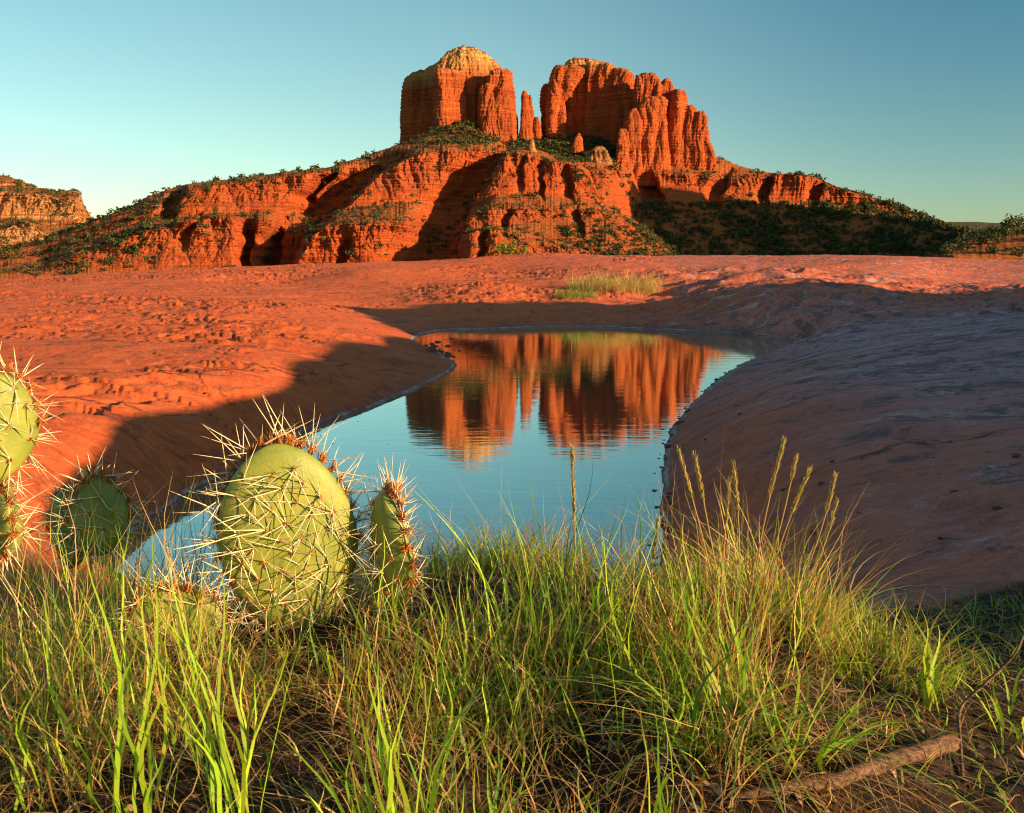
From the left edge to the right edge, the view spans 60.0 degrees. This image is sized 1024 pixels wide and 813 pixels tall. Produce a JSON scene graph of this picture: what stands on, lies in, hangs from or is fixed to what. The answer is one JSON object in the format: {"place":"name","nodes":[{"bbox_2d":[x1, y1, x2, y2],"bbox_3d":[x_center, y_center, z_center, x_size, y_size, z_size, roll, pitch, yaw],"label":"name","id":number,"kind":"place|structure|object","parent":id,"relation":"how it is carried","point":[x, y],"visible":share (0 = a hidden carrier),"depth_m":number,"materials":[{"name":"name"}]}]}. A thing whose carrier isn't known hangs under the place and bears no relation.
{"place":"outdoors","nodes":[
{"label":"outdoors","id":0,"kind":"place"},
{"bbox_2d":[0,175,90,246],"bbox_3d":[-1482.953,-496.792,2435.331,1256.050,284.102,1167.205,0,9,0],"label":"mesa","id":1,"kind":"structure","parent":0,"point":[19,205],"depth_m":2216.03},
{"bbox_2d":[0,121,638,277],"bbox_3d":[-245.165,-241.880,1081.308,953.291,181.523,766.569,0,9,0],"label":"red hill","id":2,"kind":"structure","parent":0,"point":[295,191],"depth_m":812.37,"materials":[{"name":"stone"}]},
{"bbox_2d":[1,237,9,248],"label":"juniper bush","id":3,"kind":"object","parent":2,"relation":"on","point":[6,241],"visible":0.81,"depth_m":878.15,"materials":[{"name":"green plant"}]},
{"bbox_2d":[0,267,12,272],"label":"juniper bush","id":4,"kind":"object","parent":2,"relation":"on","point":[7,270],"visible":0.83,"depth_m":746.44,"materials":[{"name":"green plant"}]},
{"bbox_2d":[13,263,26,270],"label":"juniper bush","id":5,"kind":"object","parent":2,"relation":"on","point":[20,268],"visible":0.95,"depth_m":756.01,"materials":[{"name":"green plant"}]},
{"bbox_2d":[63,268,74,274],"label":"juniper bush","id":6,"kind":"object","parent":2,"relation":"on","point":[70,271],"visible":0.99,"depth_m":730.52,"materials":[{"name":"green plant"}]},
{"bbox_2d":[74,266,84,273],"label":"juniper bush","id":7,"kind":"object","parent":2,"relation":"on","point":[77,271],"visible":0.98,"depth_m":733.79,"materials":[{"name":"green plant"}]},
{"bbox_2d":[102,254,113,264],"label":"juniper bush","id":8,"kind":"object","parent":2,"relation":"on","point":[111,261],"visible":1,"depth_m":740.82,"materials":[{"name":"green plant"}]},
{"bbox_2d":[113,241,124,247],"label":"juniper bush","id":9,"kind":"object","parent":2,"relation":"on","point":[118,243],"visible":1,"depth_m":749.33,"materials":[{"name":"green plant"}]},
{"bbox_2d":[124,226,136,234],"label":"juniper bush","id":10,"kind":"object","parent":2,"relation":"on","point":[131,229],"visible":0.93,"depth_m":770.26,"materials":[{"name":"green plant"}]},
{"bbox_2d":[129,243,138,250],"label":"juniper bush","id":11,"kind":"object","parent":2,"relation":"on","point":[134,247],"visible":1,"depth_m":745.88,"materials":[{"name":"green plant"}]},
{"bbox_2d":[194,218,209,228],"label":"juniper bush","id":12,"kind":"object","parent":2,"relation":"on","point":[200,224],"visible":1,"depth_m":743.15,"materials":[{"name":"green plant"}]},
{"bbox_2d":[211,206,223,215],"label":"juniper bush","id":13,"kind":"object","parent":2,"relation":"on","point":[214,208],"visible":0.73,"depth_m":766.22,"materials":[{"name":"green plant"}]},
{"bbox_2d":[239,211,248,216],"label":"juniper bush","id":14,"kind":"object","parent":2,"relation":"on","point":[243,214],"visible":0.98,"depth_m":775.99,"materials":[{"name":"green plant"}]},
{"bbox_2d":[264,252,271,260],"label":"juniper bush","id":15,"kind":"object","parent":2,"relation":"on","point":[267,255],"visible":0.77,"depth_m":789.24,"materials":[{"name":"green plant"}]},
{"bbox_2d":[305,225,315,234],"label":"juniper bush","id":16,"kind":"object","parent":2,"relation":"on","point":[308,231],"visible":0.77,"depth_m":732.03,"materials":[{"name":"green plant"}]},
{"bbox_2d":[369,208,381,217],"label":"juniper bush","id":17,"kind":"object","parent":2,"relation":"on","point":[373,212],"visible":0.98,"depth_m":751.43,"materials":[{"name":"green plant"}]},
{"bbox_2d":[399,45,516,143],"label":"sandstone butte","id":18,"kind":"object","parent":2,"relation":"on","point":[475,85],"visible":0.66,"depth_m":948.40,"materials":[{"name":"stone"}]},
{"bbox_2d":[518,90,541,139],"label":"rock spire","id":19,"kind":"object","parent":2,"relation":"on","point":[530,126],"visible":0.74,"depth_m":944.57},
{"bbox_2d":[528,139,536,151],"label":"rock spire","id":20,"kind":"object","parent":2,"relation":"on","point":[531,145],"visible":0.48,"depth_m":846.94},
{"bbox_2d":[569,133,583,153],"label":"rock spire","id":21,"kind":"object","parent":2,"relation":"on","point":[577,146],"visible":0.99,"depth_m":894.45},
{"bbox_2d":[539,57,634,147],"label":"sandstone butte","id":22,"kind":"object","parent":2,"relation":"on","point":[585,96],"visible":0.62,"depth_m":961.42,"materials":[{"name":"stone"}]},
{"bbox_2d":[586,146,612,164],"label":"rock outcrop","id":23,"kind":"object","parent":2,"relation":"on","point":[599,154],"visible":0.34,"depth_m":876.29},
{"bbox_2d":[615,72,716,187],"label":"rock tower","id":24,"kind":"structure","parent":2,"relation":"on","point":[665,123],"depth_m":916.13,"materials":[{"name":"stone"}]},
{"bbox_2d":[95,327,798,608],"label":"water","id":25,"kind":"structure","parent":0,"point":[607,402],"depth_m":6.15,"materials":[{"name":"blue liquid"}]},
{"bbox_2d":[0,253,1023,812],"bbox_3d":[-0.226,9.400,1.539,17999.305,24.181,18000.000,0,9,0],"label":"ground","id":26,"kind":"structure","parent":0,"point":[864,361],"depth_m":4.80,"materials":[{"name":"stone"}]},
{"bbox_2d":[0,341,70,575],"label":"prickly pear","id":27,"kind":"object","parent":26,"relation":"on","point":[20,423],"visible":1,"depth_m":1.09,"materials":[{"name":"plant"}]},
{"bbox_2d":[0,511,120,614],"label":"grass tuft","id":28,"kind":"object","parent":26,"relation":"on","point":[26,569],"visible":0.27,"depth_m":2.07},
{"bbox_2d":[30,447,161,580],"bbox_3d":[-0.665,0.174,1.359,0.244,0.243,0.151,5,10,27],"label":"prickly pear","id":29,"kind":"object","parent":26,"relation":"on","point":[104,490],"visible":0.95,"depth_m":1.33,"materials":[{"name":"plant"}]},
{"bbox_2d":[50,535,159,603],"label":"grass tuft","id":30,"kind":"object","parent":26,"relation":"on","point":[102,586],"visible":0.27,"depth_m":2.39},
{"bbox_2d":[13,493,242,812],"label":"grass tuft","id":31,"kind":"object","parent":26,"relation":"on","point":[138,753],"visible":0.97,"depth_m":0.75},
{"bbox_2d":[136,534,317,812],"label":"grass tuft","id":32,"kind":"object","parent":26,"relation":"on","point":[225,768],"visible":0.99,"depth_m":0.76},
{"bbox_2d":[81,394,440,667],"bbox_3d":[-0.326,0.192,1.173,0.473,0.419,0.193,-1,9,-8],"label":"prickly pear","id":33,"kind":"object","parent":26,"relation":"on","point":[286,493],"visible":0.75,"depth_m":1.15,"materials":[{"name":"plant"}]},
{"bbox_2d":[275,656,501,812],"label":"grass tuft","id":34,"kind":"object","parent":26,"relation":"on","point":[389,783],"visible":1,"depth_m":0.73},
{"bbox_2d":[0,117,1021,275],"bbox_3d":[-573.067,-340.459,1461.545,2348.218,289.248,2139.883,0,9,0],"label":"scrub","id":35,"kind":"object","parent":26,"relation":"on","point":[823,207],"visible":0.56,"depth_m":849.82,"materials":[{"name":"green plant"}]},
{"bbox_2d":[0,405,1023,812],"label":"grass","id":36,"kind":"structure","parent":26,"relation":"on","point":[78,651],"depth_m":0.98,"materials":[{"name":"plant"}]},
{"bbox_2d":[0,565,1023,812],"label":"leaf litter","id":37,"kind":"object","parent":26,"relation":"on","point":[594,757],"visible":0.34,"depth_m":0.91,"materials":[{"name":"plant"}]},
{"bbox_2d":[492,239,536,255],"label":"cottonwood bush","id":38,"kind":"object","parent":26,"relation":"on","point":[501,248],"visible":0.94,"depth_m":547.23,"materials":[{"name":"green plant"}]},
{"bbox_2d":[407,465,672,697],"bbox_3d":[0.065,0.205,1.096,0.284,0.256,0.269,-8,12,-40],"label":"grass tuft","id":39,"kind":"object","parent":26,"relation":"on","point":[532,617],"visible":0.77,"depth_m":1.08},
{"bbox_2d":[569,443,576,646],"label":"seed grass stem","id":40,"kind":"object","parent":26,"relation":"on","point":[573,487],"visible":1,"depth_m":1.09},
{"bbox_2d":[547,286,598,299],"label":"grass clump","id":41,"kind":"object","parent":26,"relation":"on","point":[569,293],"visible":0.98,"depth_m":20.16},
{"bbox_2d":[548,266,678,296],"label":"grass clump","id":42,"kind":"object","parent":26,"relation":"on","point":[639,286],"visible":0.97,"depth_m":21.50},
{"bbox_2d":[642,515,660,641],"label":"seed grass stem","id":43,"kind":"object","parent":26,"relation":"on","point":[657,525],"visible":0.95,"depth_m":1.10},
{"bbox_2d":[677,446,724,649],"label":"seed grass stem","id":44,"kind":"object","parent":26,"relation":"on","point":[680,459],"visible":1,"depth_m":1.06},
{"bbox_2d":[692,450,732,651],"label":"seed grass stem","id":45,"kind":"object","parent":26,"relation":"on","point":[700,485],"visible":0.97,"depth_m":1.06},
{"bbox_2d":[716,476,731,642],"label":"seed grass stem","id":46,"kind":"object","parent":26,"relation":"on","point":[727,499],"visible":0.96,"depth_m":1.06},
{"bbox_2d":[731,459,739,641],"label":"seed grass stem","id":47,"kind":"object","parent":26,"relation":"on","point":[734,468],"visible":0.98,"depth_m":1.07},
{"bbox_2d":[502,603,982,812],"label":"grass tuft","id":48,"kind":"object","parent":26,"relation":"on","point":[700,708],"visible":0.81,"depth_m":0.88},
{"bbox_2d":[749,435,787,645],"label":"seed grass stem","id":49,"kind":"object","parent":26,"relation":"on","point":[780,452],"visible":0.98,"depth_m":1.08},
{"bbox_2d":[743,453,798,645],"bbox_3d":[0.315,0.180,1.081,0.070,0.250,0.008,-4,10,-21],"label":"seed grass stem","id":50,"kind":"object","parent":26,"relation":"on","point":[793,467],"visible":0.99,"depth_m":1.08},
{"bbox_2d":[756,465,812,643],"bbox_3d":[0.336,0.189,1.098,0.071,0.237,0.009,-3,10,-15],"label":"seed grass stem","id":51,"kind":"object","parent":26,"relation":"on","point":[805,479],"visible":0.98,"depth_m":1.09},
{"bbox_2d":[634,491,953,656],"bbox_3d":[0.357,0.212,1.163,0.436,0.203,0.380,5,10,26],"label":"grass tuft","id":52,"kind":"object","parent":26,"relation":"on","point":[822,597],"visible":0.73,"depth_m":1.14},
{"bbox_2d":[767,472,838,645],"bbox_3d":[0.357,0.194,1.095,0.092,0.229,0.009,-3,10,-15],"label":"seed grass stem","id":53,"kind":"object","parent":26,"relation":"on","point":[829,498],"visible":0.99,"depth_m":1.09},
{"bbox_2d":[774,496,838,639],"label":"seed grass stem","id":54,"kind":"object","parent":26,"relation":"on","point":[832,517],"visible":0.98,"depth_m":1.12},
{"bbox_2d":[687,637,932,775],"bbox_3d":[0.277,0.292,0.877,0.196,0.109,0.216,0,9,0],"label":"grass tuft","id":55,"kind":"object","parent":26,"relation":"on","point":[822,751],"visible":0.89,"depth_m":0.86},
{"bbox_2d":[730,733,960,800],"bbox_3d":[0.330,0.347,0.845,0.271,0.028,0.037,-4,10,-21],"label":"fallen branch","id":56,"kind":"object","parent":26,"relation":"on","point":[923,750],"visible":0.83,"depth_m":0.84,"materials":[{"name":"wood"}]},
{"bbox_2d":[741,667,1019,812],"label":"grass tuft","id":57,"kind":"object","parent":26,"relation":"on","point":[868,738],"visible":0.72,"depth_m":0.88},
{"bbox_2d":[758,580,1023,707],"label":"grass tuft","id":58,"kind":"object","parent":26,"relation":"on","point":[897,646],"visible":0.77,"depth_m":1.08,"materials":[{"name":"plant"}]},
{"bbox_2d":[902,611,1023,714],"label":"grass tuft","id":59,"kind":"object","parent":26,"relation":"on","point":[930,668],"visible":0.9,"depth_m":1.02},
{"bbox_2d":[940,637,1023,741],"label":"grass tuft","id":60,"kind":"object","parent":26,"relation":"on","point":[1000,715],"visible":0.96,"depth_m":0.98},
{"bbox_2d":[957,632,1023,777],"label":"curved twig","id":61,"kind":"object","parent":26,"relation":"on","point":[980,687],"visible":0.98,"depth_m":0.94,"materials":[{"name":"wood"}]},
{"bbox_2d":[992,506,1002,509],"bbox_3d":[1.231,0.259,2.251,0.022,0.014,0.032,-5,11,-28],"label":"stone","id":62,"kind":"object","parent":26,"relation":"on","point":[996,507],"visible":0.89,"depth_m":2.24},
{"bbox_2d":[974,630,1023,646],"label":"fallen branch","id":63,"kind":"object","parent":26,"relation":"on","point":[1003,637],"visible":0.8,"depth_m":1.33,"materials":[{"name":"wood"}]},
{"bbox_2d":[1011,453,1020,456],"bbox_3d":[1.592,0.154,2.802,0.034,0.014,0.024,-3,10,-19],"label":"stone","id":64,"kind":"object","parent":26,"relation":"on","point":[1015,454],"visible":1,"depth_m":2.79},
{"bbox_2d":[0,0,1023,222],"label":"sky","id":65,"kind":"structure","parent":0,"point":[919,104],"materials":[{"name":"blue"}]},
{"bbox_2d":[457,148,667,258],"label":"red spur","id":66,"kind":"structure","parent":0,"point":[544,180],"depth_m":756.60,"materials":[{"name":"stone"}]},
{"bbox_2d":[634,157,957,256],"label":"shaded hill","id":67,"kind":"structure","parent":0,"point":[791,187],"depth_m":886.66,"materials":[{"name":"stone"}]},
{"bbox_2d":[662,230,671,239],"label":"juniper bush","id":68,"kind":"object","parent":67,"relation":"on","point":[665,237],"visible":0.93,"depth_m":837.58,"materials":[{"name":"green plant"}]},
{"bbox_2d":[663,206,675,214],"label":"juniper bush","id":69,"kind":"object","parent":67,"relation":"on","point":[668,212],"visible":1,"depth_m":864.68,"materials":[{"name":"green plant"}]},
{"bbox_2d":[697,225,708,231],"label":"juniper bush","id":70,"kind":"object","parent":67,"relation":"on","point":[700,228],"visible":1,"depth_m":844.07,"materials":[{"name":"green plant"}]},
{"bbox_2d":[703,229,713,235],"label":"juniper bush","id":71,"kind":"object","parent":67,"relation":"on","point":[708,232],"visible":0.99,"depth_m":840.15,"materials":[{"name":"green plant"}]},
{"bbox_2d":[721,246,734,254],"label":"juniper bush","id":72,"kind":"object","parent":67,"relation":"on","point":[726,249],"visible":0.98,"depth_m":820.39,"materials":[{"name":"green plant"}]},
{"bbox_2d":[740,216,750,225],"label":"juniper bush","id":73,"kind":"object","parent":67,"relation":"on","point":[745,219],"visible":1,"depth_m":852.52,"materials":[{"name":"green plant"}]},
{"bbox_2d":[762,207,770,217],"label":"juniper bush","id":74,"kind":"object","parent":67,"relation":"on","point":[765,213],"visible":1,"depth_m":857.75,"materials":[{"name":"green plant"}]},
{"bbox_2d":[771,213,780,223],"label":"juniper bush","id":75,"kind":"object","parent":67,"relation":"on","point":[775,216],"visible":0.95,"depth_m":856.31,"materials":[{"name":"green plant"}]},
{"bbox_2d":[774,224,783,233],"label":"juniper bush","id":76,"kind":"object","parent":67,"relation":"on","point":[779,227],"visible":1,"depth_m":845.05,"materials":[{"name":"green plant"}]},
{"bbox_2d":[775,237,783,244],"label":"juniper bush","id":77,"kind":"object","parent":67,"relation":"on","point":[779,240],"visible":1,"depth_m":831.83,"materials":[{"name":"green plant"}]},
{"bbox_2d":[773,248,787,253],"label":"juniper bush","id":78,"kind":"object","parent":67,"relation":"on","point":[779,250],"visible":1,"depth_m":821.99,"materials":[{"name":"green plant"}]},
{"bbox_2d":[793,249,803,254],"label":"juniper bush","id":79,"kind":"object","parent":67,"relation":"on","point":[796,250],"visible":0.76,"depth_m":819.78,"materials":[{"name":"green plant"}]},
{"bbox_2d":[801,237,811,244],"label":"juniper bush","id":80,"kind":"object","parent":67,"relation":"on","point":[804,240],"visible":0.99,"depth_m":830.90,"materials":[{"name":"green plant"}]},
{"bbox_2d":[812,247,821,254],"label":"juniper bush","id":81,"kind":"object","parent":67,"relation":"on","point":[815,250],"visible":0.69,"depth_m":819.05,"materials":[{"name":"green plant"}]},
{"bbox_2d":[822,221,832,230],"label":"juniper bush","id":82,"kind":"object","parent":67,"relation":"on","point":[825,226],"visible":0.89,"depth_m":850.51,"materials":[{"name":"green plant"}]},
{"bbox_2d":[828,230,838,240],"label":"juniper bush","id":83,"kind":"object","parent":67,"relation":"on","point":[835,233],"visible":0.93,"depth_m":837.09,"materials":[{"name":"green plant"}]},
{"bbox_2d":[844,239,854,245],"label":"juniper bush","id":84,"kind":"object","parent":67,"relation":"on","point":[851,242],"visible":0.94,"depth_m":832.84,"materials":[{"name":"green plant"}]},
{"bbox_2d":[864,247,876,254],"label":"juniper bush","id":85,"kind":"object","parent":67,"relation":"on","point":[873,252],"visible":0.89,"depth_m":823.40,"materials":[{"name":"green plant"}]},
{"bbox_2d":[867,239,879,249],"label":"juniper bush","id":86,"kind":"object","parent":67,"relation":"on","point":[872,245],"visible":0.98,"depth_m":828.77,"materials":[{"name":"green plant"}]},
{"bbox_2d":[877,212,887,219],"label":"juniper bush","id":87,"kind":"object","parent":67,"relation":"on","point":[881,216],"visible":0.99,"depth_m":869.93,"materials":[{"name":"green plant"}]},
{"bbox_2d":[882,243,892,250],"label":"juniper bush","id":88,"kind":"object","parent":67,"relation":"on","point":[884,248],"visible":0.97,"depth_m":827.27,"materials":[{"name":"green plant"}]},
{"bbox_2d":[902,238,912,250],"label":"juniper bush","id":89,"kind":"object","parent":67,"relation":"on","point":[906,247],"visible":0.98,"depth_m":828.28,"materials":[{"name":"green plant"}]},
{"bbox_2d":[904,243,915,250],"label":"juniper bush","id":90,"kind":"object","parent":67,"relation":"on","point":[910,245],"visible":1,"depth_m":825.90,"materials":[{"name":"green plant"}]},
{"bbox_2d":[908,251,921,256],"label":"juniper bush","id":91,"kind":"object","parent":67,"relation":"on","point":[915,253],"visible":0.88,"depth_m":819.38,"materials":[{"name":"green plant"}]},
{"bbox_2d":[913,244,927,252],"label":"juniper bush","id":92,"kind":"object","parent":67,"relation":"on","point":[920,247],"visible":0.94,"depth_m":825.09,"materials":[{"name":"green plant"}]},
{"bbox_2d":[926,218,936,224],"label":"juniper bush","id":93,"kind":"object","parent":67,"relation":"on","point":[932,221],"visible":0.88,"depth_m":875.99,"materials":[{"name":"green plant"}]},
{"bbox_2d":[768,646,1012,758],"bbox_3d":[0.376,0.330,1.025,0.333,0.072,0.325,0,9,0],"label":"grass tuft","id":94,"kind":"object","parent":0,"point":[878,697],"visible":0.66,"depth_m":0.99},
{"bbox_2d":[934,232,1023,259],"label":"hill","id":95,"kind":"structure","parent":0,"point":[1017,241],"depth_m":458.95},
{"bbox_2d":[930,246,940,253],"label":"juniper bush","id":96,"kind":"object","parent":95,"relation":"on","point":[934,249],"visible":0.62,"depth_m":523.06,"materials":[{"name":"green plant"}]},
{"bbox_2d":[939,242,951,256],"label":"juniper bush","id":97,"kind":"object","parent":95,"relation":"on","point":[943,249],"visible":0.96,"depth_m":455.82,"materials":[{"name":"green plant"}]},
{"bbox_2d":[951,238,965,244],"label":"juniper bush","id":98,"kind":"object","parent":95,"relation":"on","point":[958,241],"visible":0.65,"depth_m":488.61,"materials":[{"name":"green plant"}]},
{"bbox_2d":[956,229,969,239],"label":"juniper bush","id":99,"kind":"object","parent":95,"relation":"on","point":[960,236],"visible":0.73,"depth_m":519.00,"materials":[{"name":"green plant"}]},
{"bbox_2d":[956,241,976,249],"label":"juniper bush","id":100,"kind":"object","parent":95,"relation":"on","point":[963,246],"visible":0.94,"depth_m":464.96,"materials":[{"name":"green plant"}]},
{"bbox_2d":[967,226,979,240],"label":"juniper bush","id":101,"kind":"object","parent":95,"relation":"on","point":[974,233],"visible":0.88,"depth_m":486.90,"materials":[{"name":"green plant"}]},
{"bbox_2d":[974,235,987,243],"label":"juniper bush","id":102,"kind":"object","parent":95,"relation":"on","point":[982,241],"visible":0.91,"depth_m":477.02,"materials":[{"name":"green plant"}]},
{"bbox_2d":[982,223,1000,240],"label":"juniper tree","id":103,"kind":"object","parent":95,"relation":"on","point":[987,235],"visible":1,"depth_m":460.50,"materials":[{"name":"green plant"}]},
{"bbox_2d":[986,245,999,253],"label":"juniper bush","id":104,"kind":"object","parent":95,"relation":"on","point":[992,249],"visible":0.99,"depth_m":447.08,"materials":[{"name":"green plant"}]},
{"bbox_2d":[990,232,1007,243],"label":"juniper bush","id":105,"kind":"object","parent":95,"relation":"on","point":[999,240],"visible":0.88,"depth_m":472.26,"materials":[{"name":"green plant"}]},
{"bbox_2d":[997,213,1023,235],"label":"juniper tree","id":106,"kind":"object","parent":95,"relation":"on","point":[1010,225],"visible":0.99,"depth_m":461.61,"materials":[{"name":"green plant"}]},
{"bbox_2d":[1010,248,1023,256],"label":"juniper bush","id":107,"kind":"object","parent":95,"relation":"on","point":[1012,252],"visible":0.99,"depth_m":444.07,"materials":[{"name":"green plant"}]},
{"bbox_2d":[1014,226,1023,234],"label":"juniper bush","id":108,"kind":"object","parent":95,"relation":"on","point":[1019,231],"visible":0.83,"depth_m":488.50,"materials":[{"name":"green plant"}]},
{"bbox_2d":[947,222,1023,228],"bbox_3d":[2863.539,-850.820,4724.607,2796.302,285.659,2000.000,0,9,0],"label":"ridge","id":109,"kind":"structure","parent":0,"point":[981,225],"depth_m":4457.47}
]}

